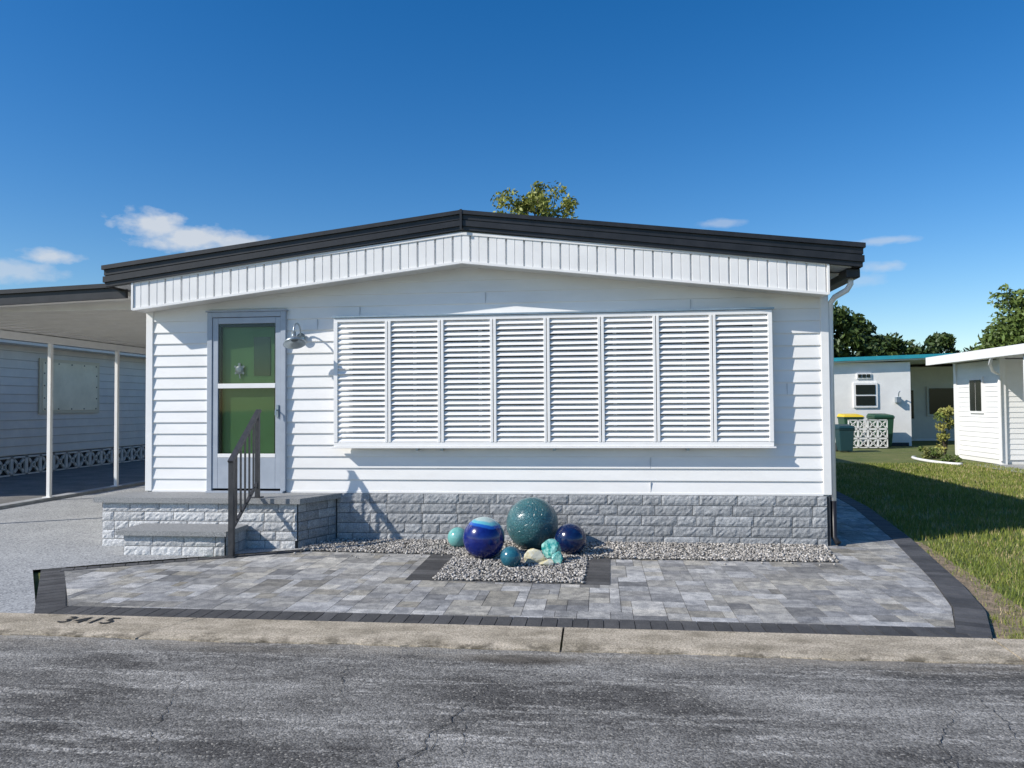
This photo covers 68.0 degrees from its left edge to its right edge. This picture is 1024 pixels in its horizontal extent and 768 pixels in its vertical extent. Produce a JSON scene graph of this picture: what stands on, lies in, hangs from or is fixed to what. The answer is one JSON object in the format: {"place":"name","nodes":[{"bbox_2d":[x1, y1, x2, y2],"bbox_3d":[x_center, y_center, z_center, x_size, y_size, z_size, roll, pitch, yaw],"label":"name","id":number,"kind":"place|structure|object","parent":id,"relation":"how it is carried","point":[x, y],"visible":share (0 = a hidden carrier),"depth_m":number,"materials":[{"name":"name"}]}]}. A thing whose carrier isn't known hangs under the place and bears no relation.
{"place":"outdoors","nodes":[
{"label":"outdoors","id":0,"kind":"place"},
{"bbox_2d":[0,460,144,503],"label":"neighbor driveway","id":1,"kind":"structure","parent":0,"point":[21,487],"depth_m":16.16,"materials":[{"name":"concrete"}]},
{"bbox_2d":[0,445,144,476],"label":"breeze blocks","id":2,"kind":"structure","parent":1,"relation":"on","point":[39,458],"depth_m":19.25,"materials":[{"name":"concrete"}]},
{"bbox_2d":[0,338,144,354],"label":"roof","id":3,"kind":"structure","parent":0,"point":[69,346],"depth_m":19.09,"materials":[{"name":"white metal"}]},
{"bbox_2d":[0,484,321,612],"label":"driveway","id":4,"kind":"structure","parent":0,"point":[63,532],"depth_m":8.42,"materials":[{"name":"grey concrete"}]},
{"bbox_2d":[275,405,278,416],"bbox_3d":[-2.692,0.309,8.677,0.030,0.140,0.069,-1,-2,6],"label":"door handle","id":5,"kind":"object","parent":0,"point":[277,411],"visible":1,"depth_m":8.69,"materials":[{"name":"silver metal"}]},
{"bbox_2d":[0,635,1023,767],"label":"road","id":6,"kind":"structure","parent":0,"point":[84,702],"depth_m":3.83,"materials":[{"name":"grey asphalt"}]},
{"bbox_2d":[0,0,1023,353],"label":"sky","id":7,"kind":"structure","parent":0,"point":[130,130],"materials":[{"name":"blue"}]},
{"bbox_2d":[34,491,991,638],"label":"paver patio","id":8,"kind":"structure","parent":0,"point":[886,578],"depth_m":6.09,"materials":[{"name":"grey stone"}]},
{"bbox_2d":[93,492,341,557],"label":"porch steps","id":9,"kind":"structure","parent":8,"relation":"on","point":[170,523],"depth_m":8.19,"materials":[{"name":"stone"}]},
{"bbox_2d":[206,490,285,492],"bbox_3d":[-3.060,1.238,8.722,0.920,0.019,0.100,-1,-2,6],"label":"door threshold","id":10,"kind":"object","parent":9,"relation":"on","point":[238,491],"depth_m":8.70,"materials":[{"name":"silver metal"}]},
{"bbox_2d":[224,409,263,557],"bbox_3d":[-2.790,1.008,7.933,0.100,1.482,0.680,-1,-2,6],"label":"handrail","id":11,"kind":"object","parent":8,"relation":"on","point":[233,516],"visible":1,"depth_m":7.84,"materials":[{"name":"black metal"}]},
{"bbox_2d":[294,538,842,584],"bbox_3d":[0.480,1.697,7.369,5.548,0.044,2.000,-1,-2,6],"label":"gravel bed","id":12,"kind":"object","parent":8,"relation":"on","point":[462,565],"visible":0.79,"depth_m":7.52,"materials":[{"name":"grey gravel"}]},
{"bbox_2d":[448,527,463,546],"bbox_3d":[-0.576,1.639,8.055,0.216,0.236,0.216,-1,-2,6],"label":"garden globe","id":13,"kind":"object","parent":12,"relation":"on","point":[455,536],"visible":0.72,"depth_m":7.97,"materials":[{"name":"teal ceramic"}]},
{"bbox_2d":[463,517,504,558],"bbox_3d":[-0.277,1.522,7.460,0.410,0.430,0.410,-1,-2,6],"label":"garden globe","id":14,"kind":"object","parent":12,"relation":"on","point":[483,537],"visible":0.97,"depth_m":7.31,"materials":[{"name":"blue ceramic"}]},
{"bbox_2d":[500,546,520,566],"bbox_3d":[-0.011,1.616,7.045,0.196,0.216,0.196,-1,-2,6],"label":"garden globe","id":15,"kind":"object","parent":12,"relation":"on","point":[510,556],"visible":0.94,"depth_m":6.97,"materials":[{"name":"teal ceramic"}]},
{"bbox_2d":[506,497,557,551],"bbox_3d":[0.212,1.465,7.919,0.544,0.564,0.544,-1,-2,6],"label":"garden globe","id":16,"kind":"object","parent":12,"relation":"on","point":[531,522],"visible":0.81,"depth_m":7.72,"materials":[{"name":"teal ceramic"}]},
{"bbox_2d":[524,539,562,565],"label":"slag glass rocks","id":17,"kind":"object","parent":12,"relation":"on","point":[551,549],"visible":0.84,"depth_m":7.17,"materials":[{"name":"teal glass"}]},
{"bbox_2d":[555,523,585,554],"bbox_3d":[0.587,1.568,7.622,0.316,0.336,0.316,-1,-2,6],"label":"garden globe","id":18,"kind":"object","parent":12,"relation":"on","point":[570,538],"visible":0.86,"depth_m":7.51,"materials":[{"name":"blue ceramic"}]},
{"bbox_2d":[336,493,827,543],"bbox_3d":[0.667,1.495,8.326,5.370,0.562,0.028,-1,-2,6],"label":"skirting mortar","id":19,"kind":"object","parent":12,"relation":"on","point":[600,525],"visible":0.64,"depth_m":8.26,"materials":[{"name":"grey concrete"}]},
{"bbox_2d":[337,493,827,545],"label":"skirting blocks","id":20,"kind":"structure","parent":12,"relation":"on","point":[591,514],"depth_m":8.24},
{"bbox_2d":[33,441,1023,649],"bbox_3d":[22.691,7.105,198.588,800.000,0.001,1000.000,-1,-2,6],"label":"ground","id":21,"kind":"structure","parent":0,"point":[899,454],"depth_m":11.09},
{"bbox_2d":[0,480,144,508],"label":"driveway curb","id":22,"kind":"structure","parent":21,"relation":"on","point":[58,496],"depth_m":12.98,"materials":[{"name":"concrete"}]},
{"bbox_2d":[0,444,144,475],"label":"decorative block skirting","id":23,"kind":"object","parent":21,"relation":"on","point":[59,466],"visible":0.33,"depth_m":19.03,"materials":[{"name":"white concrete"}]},
{"bbox_2d":[0,344,145,456],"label":"walls","id":24,"kind":"structure","parent":21,"relation":"on","point":[63,422],"depth_m":19.20,"materials":[{"name":"white metal"}]},
{"bbox_2d":[38,358,99,413],"bbox_3d":[-11.257,0.076,19.357,0.030,1.340,2.200,-1,-2,6],"label":"window frame","id":25,"kind":"object","parent":24,"relation":"attached to","point":[40,395],"visible":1,"depth_m":18.98,"materials":[{"name":"beige metal"}]},
{"bbox_2d":[42,362,97,409],"bbox_3d":[-11.236,0.076,19.355,0.009,1.180,2.000,-1,-2,6],"label":"storm panel","id":26,"kind":"object","parent":25,"relation":"attached to","point":[74,386],"visible":1,"depth_m":19.39,"materials":[{"name":"grey metal"}]},
{"bbox_2d":[0,349,145,447],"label":"siding shadow laps","id":27,"kind":"object","parent":24,"relation":"attached to","point":[74,418],"visible":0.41,"depth_m":19.50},
{"bbox_2d":[0,339,145,358],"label":"eave","id":28,"kind":"object","parent":24,"relation":"attached to","point":[45,346],"visible":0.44,"depth_m":18.76,"materials":[{"name":"white metal"}]},
{"bbox_2d":[0,284,145,497],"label":"carport","id":29,"kind":"object","parent":21,"relation":"on","point":[98,316],"visible":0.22,"depth_m":10.92,"materials":[{"name":"white paint"}]},
{"bbox_2d":[148,268,828,515],"bbox_3d":[0.420,0.320,16.255,7.690,3.350,15.600,-1,-2,6],"label":"wall shell","id":30,"kind":"object","parent":21,"relation":"on","point":[286,492],"depth_m":10.79,"materials":[{"name":"white paint"}]},
{"bbox_2d":[205,309,288,490],"bbox_3d":[-3.063,0.187,8.792,0.980,2.085,0.120,-1,-2,6],"label":"door frame","id":31,"kind":"object","parent":30,"relation":"attached to","point":[273,473],"visible":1,"depth_m":8.76,"materials":[{"name":"white metal"}]},
{"bbox_2d":[218,383,274,457],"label":"storm door rails","id":32,"kind":"object","parent":31,"relation":"attached to","point":[252,385],"visible":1,"depth_m":8.75,"materials":[{"name":"white metal"}]},
{"bbox_2d":[219,323,275,457],"bbox_3d":[-3.059,0.215,8.799,0.691,1.940,0.045,-1,-2,6],"label":"door reveal","id":33,"kind":"object","parent":31,"relation":"attached to","point":[221,326],"depth_m":8.81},
{"bbox_2d":[222,323,274,457],"bbox_3d":[-3.057,0.216,8.844,0.830,1.980,0.035,-1,-2,6],"label":"green door","id":34,"kind":"structure","parent":31,"relation":"attached to","point":[240,406],"depth_m":8.84,"materials":[{"name":"paint"}]},
{"bbox_2d":[234,363,244,378],"bbox_3d":[-3.174,-0.153,8.825,0.133,0.181,0.026,-1,-2,6],"label":"door ornament","id":35,"kind":"object","parent":34,"relation":"attached to","point":[239,369],"depth_m":8.82,"materials":[{"name":"grey metal"}]},
{"bbox_2d":[254,337,270,375],"bbox_3d":[-2.904,-0.321,8.820,0.200,0.450,0.006,-1,-2,6],"label":"door lite","id":36,"kind":"object","parent":34,"relation":"attached to","point":[262,348],"depth_m":8.82,"materials":[{"name":"green glass"}]},
{"bbox_2d":[114,231,850,290],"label":"roof","id":37,"kind":"structure","parent":30,"relation":"on","point":[836,269],"depth_m":8.24,"materials":[{"name":"black metal"}]},
{"bbox_2d":[101,210,865,291],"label":"fascia","id":38,"kind":"structure","parent":37,"relation":"attached to","point":[837,252],"depth_m":8.18,"materials":[{"name":"black paint"}]},
{"bbox_2d":[460,209,461,229],"bbox_3d":[-0.553,-1.781,8.207,0.024,0.220,0.022,-1,-2,6],"label":"fascia joint","id":39,"kind":"object","parent":38,"relation":"attached to","point":[460,219],"visible":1,"depth_m":8.20,"materials":[{"name":"black metal"}]},
{"bbox_2d":[134,235,826,307],"bbox_3d":[-0.541,-1.266,8.264,7.640,0.755,0.026,-1,-2,6],"label":"gable apron","id":40,"kind":"object","parent":38,"relation":"attached to","point":[711,268],"visible":1,"depth_m":8.22,"materials":[{"name":"white paint"}]},
{"bbox_2d":[830,269,859,291],"bbox_3d":[4.427,-0.926,15.711,0.140,0.094,15.840,-1,-2,6],"label":"gutter","id":41,"kind":"object","parent":38,"relation":"attached to","point":[841,279],"visible":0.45,"depth_m":8.01,"materials":[{"name":"black paint"}]},
{"bbox_2d":[130,264,838,311],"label":"soffit","id":42,"kind":"structure","parent":30,"relation":"attached to","point":[832,275],"depth_m":8.46,"materials":[{"name":"white metal"}]},
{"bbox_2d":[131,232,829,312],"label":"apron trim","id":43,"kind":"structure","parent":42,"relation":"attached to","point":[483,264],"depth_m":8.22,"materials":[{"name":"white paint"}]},
{"bbox_2d":[152,267,823,493],"bbox_3d":[-0.467,-0.113,8.505,7.690,2.632,0.018,-1,-2,6],"label":"front siding","id":44,"kind":"object","parent":30,"relation":"attached to","point":[792,462],"visible":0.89,"depth_m":8.49,"materials":[{"name":"white paint"}]},
{"bbox_2d":[283,323,305,348],"bbox_3d":[-2.408,-0.545,8.525,0.243,0.306,0.402,-1,-2,6],"label":"barn wall lamp","id":45,"kind":"object","parent":44,"relation":"attached to","point":[294,341],"visible":1,"depth_m":8.50,"materials":[{"name":"metal"}]},
{"bbox_2d":[317,292,690,489],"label":"siding joints","id":46,"kind":"object","parent":44,"relation":"attached to","point":[485,302],"visible":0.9,"depth_m":8.50,"materials":[{"name":"grey"}]},
{"bbox_2d":[346,319,760,441],"bbox_3d":[0.391,-0.026,8.387,4.600,1.330,0.015,-1,-2,6],"label":"window frame","id":47,"kind":"object","parent":44,"relation":"attached to","point":[546,346],"visible":0.08,"depth_m":8.35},
{"bbox_2d":[353,325,753,434],"bbox_3d":[0.387,-0.031,8.391,4.430,1.200,0.008,-1,-2,6],"label":"window glass","id":48,"kind":"object","parent":47,"relation":"in","point":[557,377],"depth_m":8.37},
{"bbox_2d":[331,307,776,450],"bbox_3d":[0.380,-0.029,8.327,4.830,1.512,0.155,-1,-2,6],"label":"louvered shutter","id":49,"kind":"object","parent":44,"relation":"attached to","point":[351,437],"visible":1,"depth_m":8.27,"materials":[{"name":"metal"}]},
{"bbox_2d":[145,295,831,495],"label":"corner trim","id":50,"kind":"structure","parent":30,"relation":"attached to","point":[825,398],"depth_m":8.27,"materials":[{"name":"white paint"}]},
{"bbox_2d":[827,496,830,545],"bbox_3d":[4.234,1.685,15.771,0.030,0.560,15.620,-1,-2,6],"label":"skirting side","id":51,"kind":"object","parent":30,"relation":"attached to","point":[829,524],"visible":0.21,"depth_m":8.01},
{"bbox_2d":[828,279,853,500],"bbox_3d":[3.469,0.066,7.989,0.076,2.340,0.296,1,-2,-38],"label":"downspout","id":52,"kind":"object","parent":30,"relation":"attached to","point":[842,292],"visible":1,"depth_m":8.05,"materials":[{"name":"white paint"}]},
{"bbox_2d":[830,501,840,544],"bbox_3d":[3.420,1.469,8.020,0.061,0.462,0.115,0,-2,-17],"label":"downspout boot","id":53,"kind":"object","parent":52,"relation":"attached to","point":[833,512],"visible":1,"depth_m":8.02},
{"bbox_2d":[0,613,1023,664],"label":"kerb","id":54,"kind":"structure","parent":21,"relation":"on","point":[836,647],"depth_m":4.92,"materials":[{"name":"concrete"}]},
{"bbox_2d":[57,616,115,622],"bbox_3d":[-3.000,1.671,5.377,0.407,0.001,0.129,-1,1,6],"label":"house number","id":55,"kind":"object","parent":54,"relation":"on","point":[84,619],"visible":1,"depth_m":5.37,"materials":[{"name":"black paint"}]},
{"bbox_2d":[490,180,578,218],"bbox_3d":[0.515,-2.346,25.558,3.402,9.221,3.430,0,-2,-12],"label":"shade tree","id":56,"kind":"object","parent":21,"relation":"on","point":[536,202],"visible":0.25,"depth_m":25.24,"materials":[{"name":"green plant"}]},
{"bbox_2d":[835,424,854,450],"bbox_3d":[10.567,1.718,24.135,0.512,0.868,0.625,-1,-2,6],"label":"trash bin","id":57,"kind":"object","parent":21,"relation":"on","point":[844,435],"visible":0.91,"depth_m":23.89,"materials":[{"name":"teal plastic"}]},
{"bbox_2d":[837,414,863,446],"bbox_3d":[11.849,1.626,26.559,0.698,1.173,0.836,-1,-2,6],"label":"trash bin","id":58,"kind":"object","parent":21,"relation":"on","point":[843,418],"visible":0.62,"depth_m":26.21,"materials":[{"name":"green plastic"}]},
{"bbox_2d":[848,420,887,447],"bbox_3d":[12.103,1.692,25.807,1.281,0.961,0.050,-1,-2,6],"label":"breeze block screen","id":59,"kind":"object","parent":21,"relation":"on","point":[868,428],"visible":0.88,"depth_m":25.78,"materials":[{"name":"white paint"}]},
{"bbox_2d":[835,443,908,445],"bbox_3d":[11.956,2.175,27.363,4.480,0.120,0.015,-1,-2,6],"label":"base course","id":60,"kind":"object","parent":21,"relation":"on","point":[900,444],"visible":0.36,"depth_m":27.14,"materials":[{"name":"grey concrete"}]},
{"bbox_2d":[866,413,894,446],"bbox_3d":[12.842,1.616,26.446,0.698,1.173,0.836,-1,-2,6],"label":"trash bin","id":61,"kind":"object","parent":21,"relation":"on","point":[873,417],"visible":0.74,"depth_m":26.10,"materials":[{"name":"green plastic"}]},
{"bbox_2d":[833,300,980,357],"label":"distant trees","id":62,"kind":"object","parent":21,"relation":"on","point":[854,331],"visible":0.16,"depth_m":54.75,"materials":[{"name":"green plant"}]},
{"bbox_2d":[836,461,1023,638],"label":"lawn grass","id":63,"kind":"structure","parent":21,"relation":"on","point":[937,472],"depth_m":11.20,"materials":[{"name":"green plant"}]},
{"bbox_2d":[917,446,944,458],"bbox_3d":[11.660,1.914,20.972,0.782,0.417,0.757,-1,-2,6],"label":"flower shrub","id":64,"kind":"object","parent":21,"relation":"on","point":[937,452],"visible":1,"depth_m":20.93,"materials":[{"name":"green plant"}]},
{"bbox_2d":[911,456,962,465],"bbox_3d":[10.949,1.996,19.837,0.406,0.069,2.668,-1,-2,6],"label":"garden edging","id":65,"kind":"object","parent":21,"relation":"on","point":[925,460],"visible":0.91,"depth_m":19.34,"materials":[{"name":"white paint"}]},
{"bbox_2d":[933,405,953,454],"bbox_3d":[12.245,1.329,21.471,0.700,1.477,0.716,-1,-2,6],"label":"climbing shrub","id":66,"kind":"object","parent":21,"relation":"on","point":[945,415],"visible":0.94,"depth_m":21.38,"materials":[{"name":"green plant"}]},
{"bbox_2d":[941,454,961,461],"bbox_3d":[11.317,1.938,19.602,0.438,0.267,0.496,-1,-2,6],"label":"flower shrub","id":67,"kind":"object","parent":21,"relation":"on","point":[956,458],"visible":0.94,"depth_m":19.53,"materials":[{"name":"green plant"}]},
{"bbox_2d":[916,542,1023,639],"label":"soil strip","id":68,"kind":"object","parent":21,"relation":"on","point":[967,583],"visible":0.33,"depth_m":5.83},
{"bbox_2d":[953,358,1007,464],"bbox_3d":[12.195,0.706,19.833,0.130,2.620,2.460,-1,-2,6],"label":"corner post","id":69,"kind":"object","parent":21,"relation":"on","point":[1001,366],"visible":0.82,"depth_m":18.65,"materials":[{"name":"white metal"}]},
{"bbox_2d":[957,359,1023,463],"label":"walls","id":70,"kind":"structure","parent":21,"relation":"on","point":[978,436],"depth_m":19.21,"materials":[{"name":"white paint"}]},
{"bbox_2d":[926,343,1023,365],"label":"roof","id":71,"kind":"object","parent":70,"relation":"on","point":[1012,352],"visible":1,"depth_m":18.48,"materials":[{"name":"white paint"}]},
{"bbox_2d":[969,377,983,412],"bbox_3d":[12.148,0.292,19.850,0.040,0.950,0.700,-1,-2,6],"label":"window frame","id":72,"kind":"object","parent":70,"relation":"attached to","point":[982,391],"visible":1,"depth_m":19.55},
{"bbox_2d":[969,380,980,410],"bbox_3d":[12.120,0.297,19.853,0.014,0.800,0.580,-1,-2,6],"label":"window glass","id":73,"kind":"object","parent":72,"relation":"in","point":[975,389],"visible":1,"depth_m":19.83,"materials":[{"name":"grey glass"}]},
{"bbox_2d":[973,283,1023,350],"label":"oak tree","id":74,"kind":"object","parent":21,"relation":"on","point":[1008,330],"visible":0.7,"depth_m":36.37,"materials":[{"name":"green plant"}]},
{"bbox_2d":[834,362,954,445],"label":"walls","id":75,"kind":"structure","parent":0,"point":[892,379],"depth_m":27.27,"materials":[{"name":"white paint"}]},
{"bbox_2d":[853,373,877,407],"bbox_3d":[12.710,0.228,27.309,0.830,1.240,0.060,-1,-2,6],"label":"window frame","id":76,"kind":"object","parent":75,"relation":"attached to","point":[855,395],"visible":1,"depth_m":27.29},
{"bbox_2d":[856,374,875,404],"bbox_3d":[12.706,0.207,27.274,0.670,1.120,0.029,-1,-2,6],"label":"window glass","id":77,"kind":"object","parent":76,"relation":"in","point":[865,400],"visible":1,"depth_m":27.26,"materials":[{"name":"black glass"}]},
{"bbox_2d":[834,358,952,366],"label":"roof deck","id":78,"kind":"structure","parent":75,"relation":"on","point":[917,362],"depth_m":27.63,"materials":[{"name":"metal"}]},
{"bbox_2d":[834,353,954,361],"bbox_3d":[15.420,-1.017,26.783,12.300,0.460,0.060,-1,-2,6],"label":"roof edge","id":79,"kind":"object","parent":78,"relation":"attached to","point":[883,357],"visible":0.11,"depth_m":26.99,"materials":[{"name":"metal"}]},
{"bbox_2d":[895,391,900,402],"bbox_3d":[13.780,0.454,27.050,0.150,0.417,0.298,-1,-2,6],"label":"wall lamp","id":80,"kind":"object","parent":75,"relation":"attached to","point":[898,399],"visible":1,"depth_m":27.01,"materials":[{"name":"metal"}]},
{"bbox_2d":[910,366,954,437],"bbox_3d":[18.140,0.734,30.577,6.890,2.900,0.090,-1,-2,6],"label":"recess siding","id":81,"kind":"object","parent":75,"relation":"attached to","point":[923,380],"visible":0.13,"depth_m":30.75,"materials":[{"name":"white paint"}]},
{"bbox_2d":[911,388,953,418],"bbox_3d":[16.688,0.787,30.678,2.240,1.220,0.025,-1,-2,6],"label":"recess glass","id":82,"kind":"object","parent":81,"relation":"in","point":[940,398],"visible":0.54,"depth_m":30.61,"materials":[{"name":"black glass"}]},
{"bbox_2d":[978,464,1023,471],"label":"neighbor patio","id":83,"kind":"structure","parent":0,"point":[1019,466],"depth_m":18.01,"materials":[{"name":"grey concrete"}]},
{"bbox_2d":[988,354,1023,460],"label":"downspout","id":84,"kind":"object","parent":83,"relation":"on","point":[1000,408],"visible":0.99,"depth_m":18.56,"materials":[{"name":"white paint"}]}
]}

